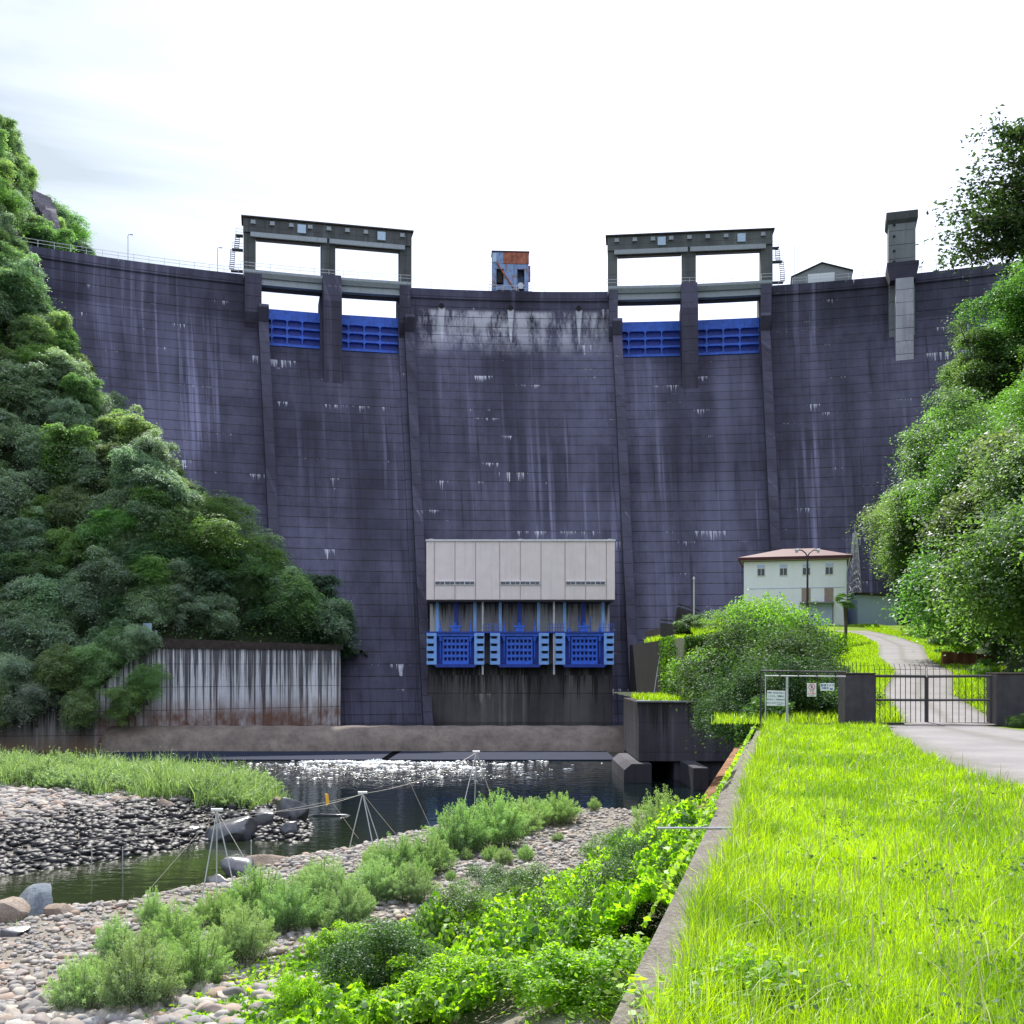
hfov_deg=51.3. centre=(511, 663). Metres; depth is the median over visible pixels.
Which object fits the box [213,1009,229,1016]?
cobble
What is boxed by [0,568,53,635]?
broadleaf tree
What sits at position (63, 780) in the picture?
reed clump
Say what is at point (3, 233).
broadleaf tree
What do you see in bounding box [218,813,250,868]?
guide line
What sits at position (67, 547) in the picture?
broadleaf tree
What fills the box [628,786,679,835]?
feathery bush
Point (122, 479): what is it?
broadleaf tree
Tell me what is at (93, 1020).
cobble
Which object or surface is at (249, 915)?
feathery tuft
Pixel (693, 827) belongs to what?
steel rod
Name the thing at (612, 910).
vine cover
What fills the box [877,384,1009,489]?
broadleaf tree
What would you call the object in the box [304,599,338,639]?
broadleaf tree
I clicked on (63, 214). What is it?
broadleaf tree
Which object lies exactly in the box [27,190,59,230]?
cliff
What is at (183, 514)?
broadleaf tree
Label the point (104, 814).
gravel
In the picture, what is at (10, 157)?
broadleaf tree
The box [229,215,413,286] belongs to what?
hoist frame
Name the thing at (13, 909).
boulder
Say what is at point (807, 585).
street lamp
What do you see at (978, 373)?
broadleaf tree
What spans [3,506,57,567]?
broadleaf tree
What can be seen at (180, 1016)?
cobble
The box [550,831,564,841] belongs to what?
feathery tuft
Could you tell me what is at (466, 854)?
feathery tuft
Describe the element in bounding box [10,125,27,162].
broadleaf tree
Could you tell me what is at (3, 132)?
broadleaf tree
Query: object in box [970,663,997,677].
weed clump
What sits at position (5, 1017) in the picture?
cobble
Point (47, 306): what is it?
broadleaf tree
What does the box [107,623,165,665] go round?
broadleaf tree
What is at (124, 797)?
boulder
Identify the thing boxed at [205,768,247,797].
reed clump
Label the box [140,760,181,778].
reed clump
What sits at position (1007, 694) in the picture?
gate pillar
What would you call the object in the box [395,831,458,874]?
feathery bush
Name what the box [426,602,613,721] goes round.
outlet block
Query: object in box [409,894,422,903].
feathery tuft
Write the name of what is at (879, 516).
broadleaf tree
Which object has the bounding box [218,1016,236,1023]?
cobble
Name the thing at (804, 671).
side fence
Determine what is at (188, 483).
broadleaf tree
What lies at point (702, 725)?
shrub
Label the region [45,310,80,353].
broadleaf tree
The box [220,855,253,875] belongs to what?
boulder
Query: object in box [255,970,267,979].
cobble
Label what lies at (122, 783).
reed clump
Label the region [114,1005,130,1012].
cobble
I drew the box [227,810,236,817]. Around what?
boulder
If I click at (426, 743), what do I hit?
weir
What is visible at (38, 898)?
boulder
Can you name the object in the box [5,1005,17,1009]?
cobble
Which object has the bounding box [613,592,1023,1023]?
ground
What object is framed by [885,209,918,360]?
shaft tower
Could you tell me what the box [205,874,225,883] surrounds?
boulder
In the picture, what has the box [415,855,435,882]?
feathery tuft
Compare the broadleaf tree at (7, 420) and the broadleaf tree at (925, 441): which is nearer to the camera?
the broadleaf tree at (925, 441)
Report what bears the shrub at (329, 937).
on the river bank
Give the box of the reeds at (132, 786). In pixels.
[0,743,292,809]
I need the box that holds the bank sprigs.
[6,827,622,1009]
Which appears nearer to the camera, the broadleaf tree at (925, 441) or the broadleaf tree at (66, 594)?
the broadleaf tree at (925, 441)
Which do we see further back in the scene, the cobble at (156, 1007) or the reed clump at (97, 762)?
the reed clump at (97, 762)
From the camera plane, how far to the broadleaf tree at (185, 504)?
129.80 m
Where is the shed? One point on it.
(868, 610)
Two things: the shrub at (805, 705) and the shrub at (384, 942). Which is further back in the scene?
the shrub at (805, 705)
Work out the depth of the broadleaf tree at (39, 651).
119.70 m
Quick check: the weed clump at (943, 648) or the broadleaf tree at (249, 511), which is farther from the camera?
the broadleaf tree at (249, 511)
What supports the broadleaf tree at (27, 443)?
on the hillside
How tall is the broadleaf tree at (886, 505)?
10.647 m
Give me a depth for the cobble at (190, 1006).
26.42 m
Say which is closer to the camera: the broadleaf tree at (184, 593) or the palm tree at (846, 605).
the palm tree at (846, 605)
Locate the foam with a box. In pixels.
[250,760,572,780]
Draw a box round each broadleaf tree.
[0,114,21,156]
[0,128,11,161]
[0,157,19,198]
[0,177,30,237]
[0,191,21,228]
[0,203,18,245]
[0,227,12,247]
[0,239,35,276]
[0,252,51,295]
[0,266,42,332]
[0,290,18,334]
[0,343,26,365]
[0,352,62,427]
[0,388,16,413]
[0,408,21,449]
[0,459,11,478]
[0,466,63,522]
[0,515,45,560]
[0,546,26,579]
[0,546,77,585]
[0,548,36,587]
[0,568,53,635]
[0,583,20,613]
[0,612,90,672]
[0,614,42,660]
[0,636,29,660]
[0,652,38,695]
[0,679,64,727]
[0,684,17,735]
[1,143,17,164]
[1,565,73,630]
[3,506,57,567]
[5,313,57,353]
[6,235,29,259]
[6,422,69,470]
[8,151,41,191]
[8,189,36,222]
[8,384,70,427]
[8,494,58,529]
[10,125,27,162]
[10,169,35,224]
[12,155,32,190]
[13,341,56,379]
[17,211,54,243]
[20,299,53,327]
[24,222,77,252]
[24,635,59,662]
[28,642,85,701]
[29,296,55,318]
[29,346,98,392]
[33,422,100,489]
[40,658,85,696]
[41,326,83,356]
[42,482,97,532]
[42,526,98,572]
[43,293,52,307]
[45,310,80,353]
[45,395,92,436]
[46,194,84,237]
[46,356,81,390]
[51,601,95,638]
[52,566,106,618]
[54,439,112,496]
[55,685,104,734]
[56,668,102,694]
[57,215,67,239]
[57,372,106,420]
[65,545,143,630]
[67,210,96,245]
[67,582,134,627]
[68,641,132,699]
[70,353,101,378]
[70,503,165,559]
[70,616,105,642]
[72,509,127,564]
[78,615,144,646]
[79,485,133,523]
[83,592,159,641]
[90,419,124,448]
[90,624,137,669]
[91,441,139,492]
[93,390,130,423]
[94,410,163,454]
[99,684,153,729]
[102,404,144,431]
[102,444,185,497]
[107,519,160,560]
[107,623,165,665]
[110,408,149,436]
[110,428,185,481]
[117,551,182,594]
[118,580,191,630]
[119,532,179,574]
[121,660,173,704]
[122,464,207,511]
[122,496,196,545]
[122,585,180,634]
[123,483,172,532]
[145,505,188,554]
[146,557,206,597]
[153,482,186,505]
[153,540,223,598]
[156,575,195,637]
[160,514,249,569]
[162,498,214,549]
[165,489,214,512]
[167,597,196,624]
[173,461,186,477]
[175,522,233,563]
[179,476,197,506]
[187,489,255,534]
[188,542,212,567]
[189,583,241,638]
[202,550,290,615]
[208,496,266,540]
[223,563,260,604]
[229,537,295,591]
[231,528,294,570]
[239,598,285,635]
[247,567,333,640]
[262,566,311,636]
[299,597,357,650]
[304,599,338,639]
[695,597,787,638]
[846,494,926,588]
[865,474,922,536]
[870,452,961,632]
[871,527,1018,659]
[875,464,925,505]
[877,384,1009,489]
[889,423,1023,646]
[890,416,1023,547]
[890,555,986,644]
[901,485,1023,673]
[913,401,991,474]
[931,464,1012,568]
[932,318,1023,418]
[933,358,992,417]
[947,255,1023,372]
[947,428,1023,546]
[962,502,1023,670]
[967,470,1013,513]
[982,370,1023,473]
[983,384,1023,430]
[1002,345,1023,371]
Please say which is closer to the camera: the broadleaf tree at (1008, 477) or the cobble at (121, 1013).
the cobble at (121, 1013)
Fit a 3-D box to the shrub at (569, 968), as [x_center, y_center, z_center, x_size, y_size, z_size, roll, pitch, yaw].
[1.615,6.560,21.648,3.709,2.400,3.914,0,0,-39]
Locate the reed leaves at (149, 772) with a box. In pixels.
[0,745,290,806]
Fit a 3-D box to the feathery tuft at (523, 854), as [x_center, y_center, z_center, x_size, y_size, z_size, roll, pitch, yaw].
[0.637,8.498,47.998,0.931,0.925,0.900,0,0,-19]
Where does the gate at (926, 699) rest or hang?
on the ground at (679, 643)
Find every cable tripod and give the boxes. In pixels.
[201,808,233,900]
[349,791,378,847]
[464,751,494,818]
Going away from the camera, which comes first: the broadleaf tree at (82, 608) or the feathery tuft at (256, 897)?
the feathery tuft at (256, 897)
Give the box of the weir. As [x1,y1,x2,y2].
[77,725,623,761]
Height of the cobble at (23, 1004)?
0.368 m
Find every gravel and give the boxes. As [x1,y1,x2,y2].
[0,782,313,875]
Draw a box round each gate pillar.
[838,673,875,723]
[986,673,1023,725]
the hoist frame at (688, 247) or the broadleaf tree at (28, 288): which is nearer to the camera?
the broadleaf tree at (28, 288)
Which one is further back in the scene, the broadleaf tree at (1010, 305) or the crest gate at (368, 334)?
the crest gate at (368, 334)
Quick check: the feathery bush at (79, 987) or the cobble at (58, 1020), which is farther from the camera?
the feathery bush at (79, 987)
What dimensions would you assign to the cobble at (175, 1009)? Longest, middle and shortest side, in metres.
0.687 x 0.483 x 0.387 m
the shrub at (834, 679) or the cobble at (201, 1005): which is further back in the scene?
the shrub at (834, 679)
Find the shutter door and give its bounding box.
[809,604,831,625]
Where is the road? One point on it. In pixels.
(891, 650)
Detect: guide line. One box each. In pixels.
[0,813,213,852]
[3,814,215,865]
[118,795,358,834]
[139,814,214,900]
[218,794,360,812]
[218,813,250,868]
[369,753,474,792]
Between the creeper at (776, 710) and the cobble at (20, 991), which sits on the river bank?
the cobble at (20, 991)
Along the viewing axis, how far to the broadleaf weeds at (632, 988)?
5.41 m
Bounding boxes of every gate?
[269,309,319,349]
[342,315,397,353]
[427,602,483,666]
[490,602,548,666]
[555,602,613,666]
[622,321,679,357]
[698,317,758,355]
[873,664,991,723]
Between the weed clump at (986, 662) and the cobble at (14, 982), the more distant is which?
the weed clump at (986, 662)
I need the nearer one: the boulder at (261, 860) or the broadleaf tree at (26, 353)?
the boulder at (261, 860)
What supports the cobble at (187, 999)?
on the river bank
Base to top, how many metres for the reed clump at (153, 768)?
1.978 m
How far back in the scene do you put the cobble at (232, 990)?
27.50 m
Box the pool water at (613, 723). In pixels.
[293,721,623,725]
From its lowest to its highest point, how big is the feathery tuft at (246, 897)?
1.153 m
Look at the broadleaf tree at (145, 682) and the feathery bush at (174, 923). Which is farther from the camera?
the broadleaf tree at (145, 682)
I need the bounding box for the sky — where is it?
[0,0,1023,321]
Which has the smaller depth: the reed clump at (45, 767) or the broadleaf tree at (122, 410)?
the reed clump at (45, 767)
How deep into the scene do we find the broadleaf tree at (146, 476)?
128.00 m
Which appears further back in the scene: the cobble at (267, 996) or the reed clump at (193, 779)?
the reed clump at (193, 779)
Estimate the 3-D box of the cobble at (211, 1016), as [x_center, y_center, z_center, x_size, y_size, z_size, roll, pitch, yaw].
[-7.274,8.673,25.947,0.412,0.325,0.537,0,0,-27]
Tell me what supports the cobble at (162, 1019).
on the river bank
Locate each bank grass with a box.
[711,631,904,725]
[835,623,1005,714]
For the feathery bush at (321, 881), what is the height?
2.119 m
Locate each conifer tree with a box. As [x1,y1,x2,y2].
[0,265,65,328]
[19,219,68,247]
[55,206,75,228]
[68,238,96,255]
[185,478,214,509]
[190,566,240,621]
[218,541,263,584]
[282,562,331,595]
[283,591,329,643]
[291,597,362,660]
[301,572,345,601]
[306,625,363,661]
[340,600,358,634]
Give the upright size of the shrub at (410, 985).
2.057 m
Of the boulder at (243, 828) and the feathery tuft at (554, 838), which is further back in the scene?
the boulder at (243, 828)
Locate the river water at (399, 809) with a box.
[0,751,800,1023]
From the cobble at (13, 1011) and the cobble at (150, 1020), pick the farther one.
the cobble at (13, 1011)
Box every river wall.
[0,702,94,751]
[94,638,342,750]
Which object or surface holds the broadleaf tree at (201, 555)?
on the hillside
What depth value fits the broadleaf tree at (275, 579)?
128.84 m
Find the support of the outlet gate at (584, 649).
attached to the outlet block
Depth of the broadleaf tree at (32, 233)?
171.96 m
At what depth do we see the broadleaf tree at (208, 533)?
126.79 m
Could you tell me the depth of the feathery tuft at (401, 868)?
42.83 m
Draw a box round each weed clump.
[909,628,929,635]
[914,634,928,638]
[927,633,960,645]
[932,645,953,652]
[948,642,978,652]
[966,658,1003,673]
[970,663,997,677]
[1005,713,1023,727]
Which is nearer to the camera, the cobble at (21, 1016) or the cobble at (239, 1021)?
the cobble at (239, 1021)
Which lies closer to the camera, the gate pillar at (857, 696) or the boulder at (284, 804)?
the gate pillar at (857, 696)
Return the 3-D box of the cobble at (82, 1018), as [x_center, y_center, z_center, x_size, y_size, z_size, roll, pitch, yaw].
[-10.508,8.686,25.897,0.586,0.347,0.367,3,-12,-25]
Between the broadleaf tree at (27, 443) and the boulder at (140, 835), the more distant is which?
the broadleaf tree at (27, 443)
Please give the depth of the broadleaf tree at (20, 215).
167.96 m
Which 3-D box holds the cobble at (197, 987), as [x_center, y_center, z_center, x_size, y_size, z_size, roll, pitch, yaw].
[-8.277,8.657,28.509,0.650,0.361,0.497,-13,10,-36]
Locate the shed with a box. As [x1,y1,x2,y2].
[847,592,899,625]
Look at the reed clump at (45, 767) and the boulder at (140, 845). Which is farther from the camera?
the reed clump at (45, 767)
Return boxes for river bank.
[0,809,665,1023]
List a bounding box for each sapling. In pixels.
[271,967,324,1015]
[532,886,569,912]
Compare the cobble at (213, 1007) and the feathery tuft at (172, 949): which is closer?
the cobble at (213, 1007)
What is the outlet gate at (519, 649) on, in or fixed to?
attached to the outlet block
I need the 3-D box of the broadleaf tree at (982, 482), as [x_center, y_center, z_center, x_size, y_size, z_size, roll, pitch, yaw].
[28.362,-6.126,60.098,9.008,10.368,9.597,0,0,22]
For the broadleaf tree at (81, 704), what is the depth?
113.55 m
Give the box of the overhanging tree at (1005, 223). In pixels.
[916,104,1023,285]
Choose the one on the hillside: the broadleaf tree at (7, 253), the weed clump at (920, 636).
the broadleaf tree at (7, 253)
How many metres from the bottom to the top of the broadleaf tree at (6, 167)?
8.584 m
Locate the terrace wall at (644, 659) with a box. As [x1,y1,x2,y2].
[630,603,709,697]
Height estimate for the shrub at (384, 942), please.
3.077 m
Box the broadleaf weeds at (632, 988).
[615,940,819,1023]
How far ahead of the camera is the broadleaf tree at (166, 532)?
126.42 m
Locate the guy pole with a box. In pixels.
[654,647,661,692]
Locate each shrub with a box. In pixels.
[289,919,367,958]
[303,915,462,990]
[370,950,489,1023]
[409,880,508,949]
[448,860,521,901]
[462,923,650,1023]
[478,860,579,907]
[495,922,629,995]
[515,856,677,945]
[575,821,636,861]
[598,829,663,872]
[657,646,753,705]
[660,608,844,757]
[672,612,711,633]
[680,643,766,694]
[685,647,837,754]
[686,683,728,743]
[690,672,758,745]
[712,589,847,664]
[736,658,892,753]
[741,623,853,699]
[775,619,860,660]
[788,682,837,713]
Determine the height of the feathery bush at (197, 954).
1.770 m
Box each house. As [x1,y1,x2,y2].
[426,539,615,603]
[489,250,531,291]
[738,548,852,625]
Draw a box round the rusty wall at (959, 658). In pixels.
[941,651,993,665]
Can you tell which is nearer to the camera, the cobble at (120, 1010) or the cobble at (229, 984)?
the cobble at (120, 1010)
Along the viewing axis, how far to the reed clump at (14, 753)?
77.40 m
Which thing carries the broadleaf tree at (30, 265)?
on the hillside
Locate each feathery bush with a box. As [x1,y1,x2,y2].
[40,953,107,1012]
[89,921,186,1012]
[90,911,137,960]
[132,886,169,932]
[140,897,207,947]
[161,925,237,990]
[190,886,235,929]
[204,895,280,963]
[223,863,291,911]
[250,871,323,932]
[292,853,361,901]
[294,860,325,883]
[313,879,378,925]
[347,852,403,901]
[361,831,426,873]
[381,861,439,903]
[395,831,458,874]
[421,798,491,855]
[463,787,535,848]
[500,796,545,835]
[522,795,553,827]
[537,791,584,826]
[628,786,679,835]
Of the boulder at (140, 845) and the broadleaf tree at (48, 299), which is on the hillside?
the broadleaf tree at (48, 299)
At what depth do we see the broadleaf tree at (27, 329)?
142.51 m
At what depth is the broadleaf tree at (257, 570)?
127.97 m
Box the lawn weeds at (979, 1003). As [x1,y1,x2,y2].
[739,731,1023,1023]
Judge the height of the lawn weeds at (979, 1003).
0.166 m
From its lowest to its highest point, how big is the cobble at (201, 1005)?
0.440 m
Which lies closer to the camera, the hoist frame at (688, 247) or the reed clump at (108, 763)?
the reed clump at (108, 763)
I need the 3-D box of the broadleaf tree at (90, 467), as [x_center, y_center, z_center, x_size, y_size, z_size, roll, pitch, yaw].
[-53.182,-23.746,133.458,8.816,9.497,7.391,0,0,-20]
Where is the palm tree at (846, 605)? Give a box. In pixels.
[833,592,856,645]
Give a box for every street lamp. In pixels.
[693,577,694,615]
[795,549,819,619]
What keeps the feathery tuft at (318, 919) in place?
on the river bank
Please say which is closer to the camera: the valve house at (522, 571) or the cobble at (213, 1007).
the cobble at (213, 1007)
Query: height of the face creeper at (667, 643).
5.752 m
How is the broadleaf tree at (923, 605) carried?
on the ground at (679, 643)
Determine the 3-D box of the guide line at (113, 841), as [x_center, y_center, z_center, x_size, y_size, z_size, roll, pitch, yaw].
[-17.519,7.395,43.517,14.666,3.557,0.017,0,0,28]
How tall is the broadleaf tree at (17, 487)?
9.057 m
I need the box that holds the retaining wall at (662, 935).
[610,731,762,1023]
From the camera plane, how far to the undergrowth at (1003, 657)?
51.82 m
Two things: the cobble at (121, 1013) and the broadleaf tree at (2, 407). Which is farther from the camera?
the broadleaf tree at (2, 407)
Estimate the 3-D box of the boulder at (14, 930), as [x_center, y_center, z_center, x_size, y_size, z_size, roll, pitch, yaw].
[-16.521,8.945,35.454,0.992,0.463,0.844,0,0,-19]
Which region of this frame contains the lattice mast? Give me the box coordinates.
[848,532,861,593]
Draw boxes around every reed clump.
[0,747,30,760]
[0,751,30,767]
[0,765,25,782]
[12,755,68,784]
[32,762,78,787]
[34,770,66,786]
[43,748,82,765]
[53,769,81,788]
[57,766,99,788]
[71,755,99,765]
[74,764,125,789]
[80,760,98,770]
[95,757,118,769]
[108,771,142,789]
[113,763,144,778]
[137,761,175,777]
[138,770,180,788]
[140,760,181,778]
[149,779,175,795]
[172,771,218,796]
[192,761,224,776]
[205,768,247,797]
[205,783,259,807]
[231,770,260,789]
[242,767,271,781]
[244,767,284,795]
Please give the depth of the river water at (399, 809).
74.24 m
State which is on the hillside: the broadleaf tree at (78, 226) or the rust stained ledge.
the broadleaf tree at (78, 226)
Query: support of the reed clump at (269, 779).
on the gravel island
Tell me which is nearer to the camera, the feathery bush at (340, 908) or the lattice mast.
the feathery bush at (340, 908)
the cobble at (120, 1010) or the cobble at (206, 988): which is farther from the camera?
the cobble at (206, 988)
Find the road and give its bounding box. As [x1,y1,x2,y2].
[838,631,996,724]
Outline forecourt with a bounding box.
[887,726,1023,786]
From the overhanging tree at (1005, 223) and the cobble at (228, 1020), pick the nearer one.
the cobble at (228, 1020)
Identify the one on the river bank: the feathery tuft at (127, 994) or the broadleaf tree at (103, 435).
the feathery tuft at (127, 994)
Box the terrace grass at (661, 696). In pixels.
[631,620,727,700]
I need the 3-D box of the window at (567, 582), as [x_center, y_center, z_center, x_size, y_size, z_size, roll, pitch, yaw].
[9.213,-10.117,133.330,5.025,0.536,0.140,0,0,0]
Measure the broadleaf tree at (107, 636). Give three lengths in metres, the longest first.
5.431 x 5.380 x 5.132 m
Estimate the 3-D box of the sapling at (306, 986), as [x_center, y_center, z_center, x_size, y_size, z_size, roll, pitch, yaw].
[-5.182,8.243,26.010,1.333,1.714,1.263,0,0,-8]
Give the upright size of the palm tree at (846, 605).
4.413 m
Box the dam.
[17,236,1023,722]
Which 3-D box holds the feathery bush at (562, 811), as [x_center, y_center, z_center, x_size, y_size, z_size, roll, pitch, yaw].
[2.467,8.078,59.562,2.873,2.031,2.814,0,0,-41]
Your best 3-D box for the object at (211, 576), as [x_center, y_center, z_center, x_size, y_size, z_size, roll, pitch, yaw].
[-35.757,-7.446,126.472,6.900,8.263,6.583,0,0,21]
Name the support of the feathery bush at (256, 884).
on the river bank
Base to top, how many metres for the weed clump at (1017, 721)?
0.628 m
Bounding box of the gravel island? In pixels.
[7,795,289,868]
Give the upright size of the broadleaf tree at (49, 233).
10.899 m
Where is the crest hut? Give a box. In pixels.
[790,245,852,283]
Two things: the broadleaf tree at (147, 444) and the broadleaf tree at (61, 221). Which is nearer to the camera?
the broadleaf tree at (147, 444)
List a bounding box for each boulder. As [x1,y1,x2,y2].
[0,896,30,924]
[0,925,30,936]
[19,883,52,916]
[43,903,79,915]
[51,800,62,805]
[69,800,80,805]
[112,796,128,799]
[135,833,149,837]
[136,843,147,847]
[156,798,173,806]
[188,826,200,830]
[204,816,256,841]
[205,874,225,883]
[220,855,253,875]
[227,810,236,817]
[246,855,285,867]
[255,807,274,824]
[270,796,279,804]
[276,797,308,820]
[280,821,297,833]
[309,814,349,815]
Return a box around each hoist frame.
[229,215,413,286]
[606,228,784,285]
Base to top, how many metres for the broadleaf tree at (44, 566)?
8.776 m
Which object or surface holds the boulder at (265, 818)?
on the gravel island
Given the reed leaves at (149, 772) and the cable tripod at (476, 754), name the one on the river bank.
the cable tripod at (476, 754)
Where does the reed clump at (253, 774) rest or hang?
on the gravel island
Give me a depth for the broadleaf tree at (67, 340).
147.11 m
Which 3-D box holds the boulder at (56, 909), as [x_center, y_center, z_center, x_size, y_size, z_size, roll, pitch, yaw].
[-16.212,8.972,38.386,1.259,0.683,0.756,0,0,11]
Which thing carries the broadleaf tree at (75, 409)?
on the hillside
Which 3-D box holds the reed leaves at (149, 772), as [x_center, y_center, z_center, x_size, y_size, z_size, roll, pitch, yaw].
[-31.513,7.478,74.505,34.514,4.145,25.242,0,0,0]
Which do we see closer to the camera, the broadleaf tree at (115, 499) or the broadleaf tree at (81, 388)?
the broadleaf tree at (115, 499)
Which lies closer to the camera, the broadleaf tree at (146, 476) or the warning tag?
the warning tag
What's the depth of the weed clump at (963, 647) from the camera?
58.91 m
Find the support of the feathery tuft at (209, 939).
on the river bank
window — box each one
[435,581,474,584]
[500,581,539,584]
[566,581,605,584]
[757,565,764,575]
[779,564,787,575]
[802,564,809,574]
[808,272,834,282]
[825,563,832,574]
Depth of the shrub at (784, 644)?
40.12 m
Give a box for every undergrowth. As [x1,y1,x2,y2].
[0,221,360,656]
[897,591,1023,672]
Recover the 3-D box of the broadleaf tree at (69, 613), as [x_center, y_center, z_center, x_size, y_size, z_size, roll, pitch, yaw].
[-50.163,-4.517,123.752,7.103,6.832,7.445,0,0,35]
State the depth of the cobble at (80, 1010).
26.63 m
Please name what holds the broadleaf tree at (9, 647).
on the hillside
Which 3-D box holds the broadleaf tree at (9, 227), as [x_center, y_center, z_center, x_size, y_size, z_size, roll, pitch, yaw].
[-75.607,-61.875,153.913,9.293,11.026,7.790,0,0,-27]
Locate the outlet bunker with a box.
[612,698,734,789]
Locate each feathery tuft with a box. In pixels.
[75,951,105,975]
[106,981,143,1004]
[133,927,162,948]
[152,936,173,953]
[153,938,190,967]
[201,931,216,946]
[211,894,241,910]
[224,898,251,919]
[236,885,259,908]
[244,891,268,916]
[305,908,330,927]
[318,913,341,930]
[352,884,375,905]
[360,843,380,863]
[373,888,394,901]
[383,857,400,873]
[393,862,420,878]
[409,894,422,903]
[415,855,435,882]
[445,868,456,881]
[451,841,468,855]
[457,846,474,860]
[480,844,499,861]
[492,845,514,864]
[516,844,535,861]
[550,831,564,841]
[587,797,601,810]
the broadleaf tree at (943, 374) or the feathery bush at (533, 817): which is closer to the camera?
the feathery bush at (533, 817)
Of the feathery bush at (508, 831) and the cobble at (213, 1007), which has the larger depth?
the feathery bush at (508, 831)
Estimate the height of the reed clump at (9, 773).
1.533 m
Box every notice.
[767,691,784,705]
[807,683,815,696]
[820,683,833,690]
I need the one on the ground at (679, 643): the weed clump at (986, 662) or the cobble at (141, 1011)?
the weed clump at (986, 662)
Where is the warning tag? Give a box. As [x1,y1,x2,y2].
[325,793,328,805]
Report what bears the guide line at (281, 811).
attached to the cable tripod at (217, 818)
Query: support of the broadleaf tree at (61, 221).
on the hillside
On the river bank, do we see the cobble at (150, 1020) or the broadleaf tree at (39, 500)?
the cobble at (150, 1020)
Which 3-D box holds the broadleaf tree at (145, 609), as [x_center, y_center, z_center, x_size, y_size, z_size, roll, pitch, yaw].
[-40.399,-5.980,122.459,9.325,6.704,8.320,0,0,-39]
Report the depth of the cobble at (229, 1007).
26.15 m
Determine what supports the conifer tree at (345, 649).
on the hillside
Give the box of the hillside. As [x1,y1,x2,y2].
[0,223,367,694]
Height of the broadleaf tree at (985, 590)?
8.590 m
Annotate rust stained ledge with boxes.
[688,746,741,838]
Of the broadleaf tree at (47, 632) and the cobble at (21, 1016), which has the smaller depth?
the cobble at (21, 1016)
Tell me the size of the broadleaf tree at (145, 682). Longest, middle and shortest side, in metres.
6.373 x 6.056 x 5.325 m
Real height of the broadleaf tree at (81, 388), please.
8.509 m
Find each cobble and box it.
[0,1003,8,1011]
[0,1013,16,1021]
[4,1007,22,1014]
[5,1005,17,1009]
[5,1019,25,1023]
[7,980,22,987]
[8,983,23,991]
[12,987,27,999]
[12,995,24,1000]
[16,999,42,1011]
[16,1013,29,1019]
[17,1001,29,1008]
[22,1014,34,1020]
[23,1009,34,1013]
[25,990,42,998]
[31,1013,50,1023]
[38,993,54,1003]
[50,1017,64,1023]
[51,1011,72,1019]
[61,1018,84,1023]
[62,1003,82,1010]
[68,1007,85,1013]
[73,1014,88,1019]
[81,1016,103,1023]
[82,1009,98,1016]
[95,1008,112,1016]
[96,1001,106,1009]
[103,1013,122,1022]
[107,1011,126,1023]
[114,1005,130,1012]
[115,1009,131,1013]
[123,1012,144,1019]
[123,1017,134,1021]
[128,1019,143,1023]
[129,1002,143,1011]
[134,1008,145,1014]
[142,1004,160,1011]
[143,1018,155,1023]
[151,1011,170,1015]
[156,1014,173,1023]
[158,996,173,1006]
[168,1000,177,1007]
[168,1007,188,1012]
[168,1016,180,1023]
[172,1009,190,1015]
[174,994,187,1003]
[174,1014,183,1018]
[174,1019,188,1023]
[177,995,196,1004]
[183,1021,195,1023]
[184,1004,196,1010]
[186,1015,200,1022]
[191,980,211,991]
[194,997,217,1005]
[195,1001,213,1010]
[200,983,216,994]
[200,1015,213,1022]
[203,1003,223,1013]
[206,986,226,997]
[207,1013,216,1019]
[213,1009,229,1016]
[215,1015,228,1020]
[216,990,239,1000]
[218,982,235,986]
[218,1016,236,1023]
[219,976,237,982]
[220,1003,241,1012]
[222,986,244,995]
[233,1019,245,1023]
[246,1001,262,1009]
[250,989,266,996]
[251,983,268,989]
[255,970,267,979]
[257,993,275,999]
[264,979,281,984]
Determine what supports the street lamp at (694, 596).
on the ground at (679, 643)
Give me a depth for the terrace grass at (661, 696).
94.94 m
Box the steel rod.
[657,827,733,828]
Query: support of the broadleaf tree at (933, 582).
on the ground at (679, 643)
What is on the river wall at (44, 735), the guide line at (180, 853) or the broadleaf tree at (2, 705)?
the broadleaf tree at (2, 705)
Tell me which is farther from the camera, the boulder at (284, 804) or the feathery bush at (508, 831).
the boulder at (284, 804)
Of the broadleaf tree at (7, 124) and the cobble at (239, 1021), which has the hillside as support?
the broadleaf tree at (7, 124)
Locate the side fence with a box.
[759,662,860,730]
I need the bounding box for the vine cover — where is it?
[135,791,718,1023]
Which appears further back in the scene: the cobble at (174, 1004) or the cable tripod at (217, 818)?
the cable tripod at (217, 818)
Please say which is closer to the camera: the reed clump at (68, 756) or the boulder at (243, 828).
the boulder at (243, 828)
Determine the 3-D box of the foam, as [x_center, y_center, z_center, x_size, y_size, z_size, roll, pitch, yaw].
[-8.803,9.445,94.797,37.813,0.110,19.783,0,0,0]
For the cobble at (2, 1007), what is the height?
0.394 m
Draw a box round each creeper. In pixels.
[603,724,755,993]
[658,635,714,695]
[733,636,828,747]
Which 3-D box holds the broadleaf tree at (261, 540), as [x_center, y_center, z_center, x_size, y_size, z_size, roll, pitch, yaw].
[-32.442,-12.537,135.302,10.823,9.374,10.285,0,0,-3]
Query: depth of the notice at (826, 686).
29.84 m

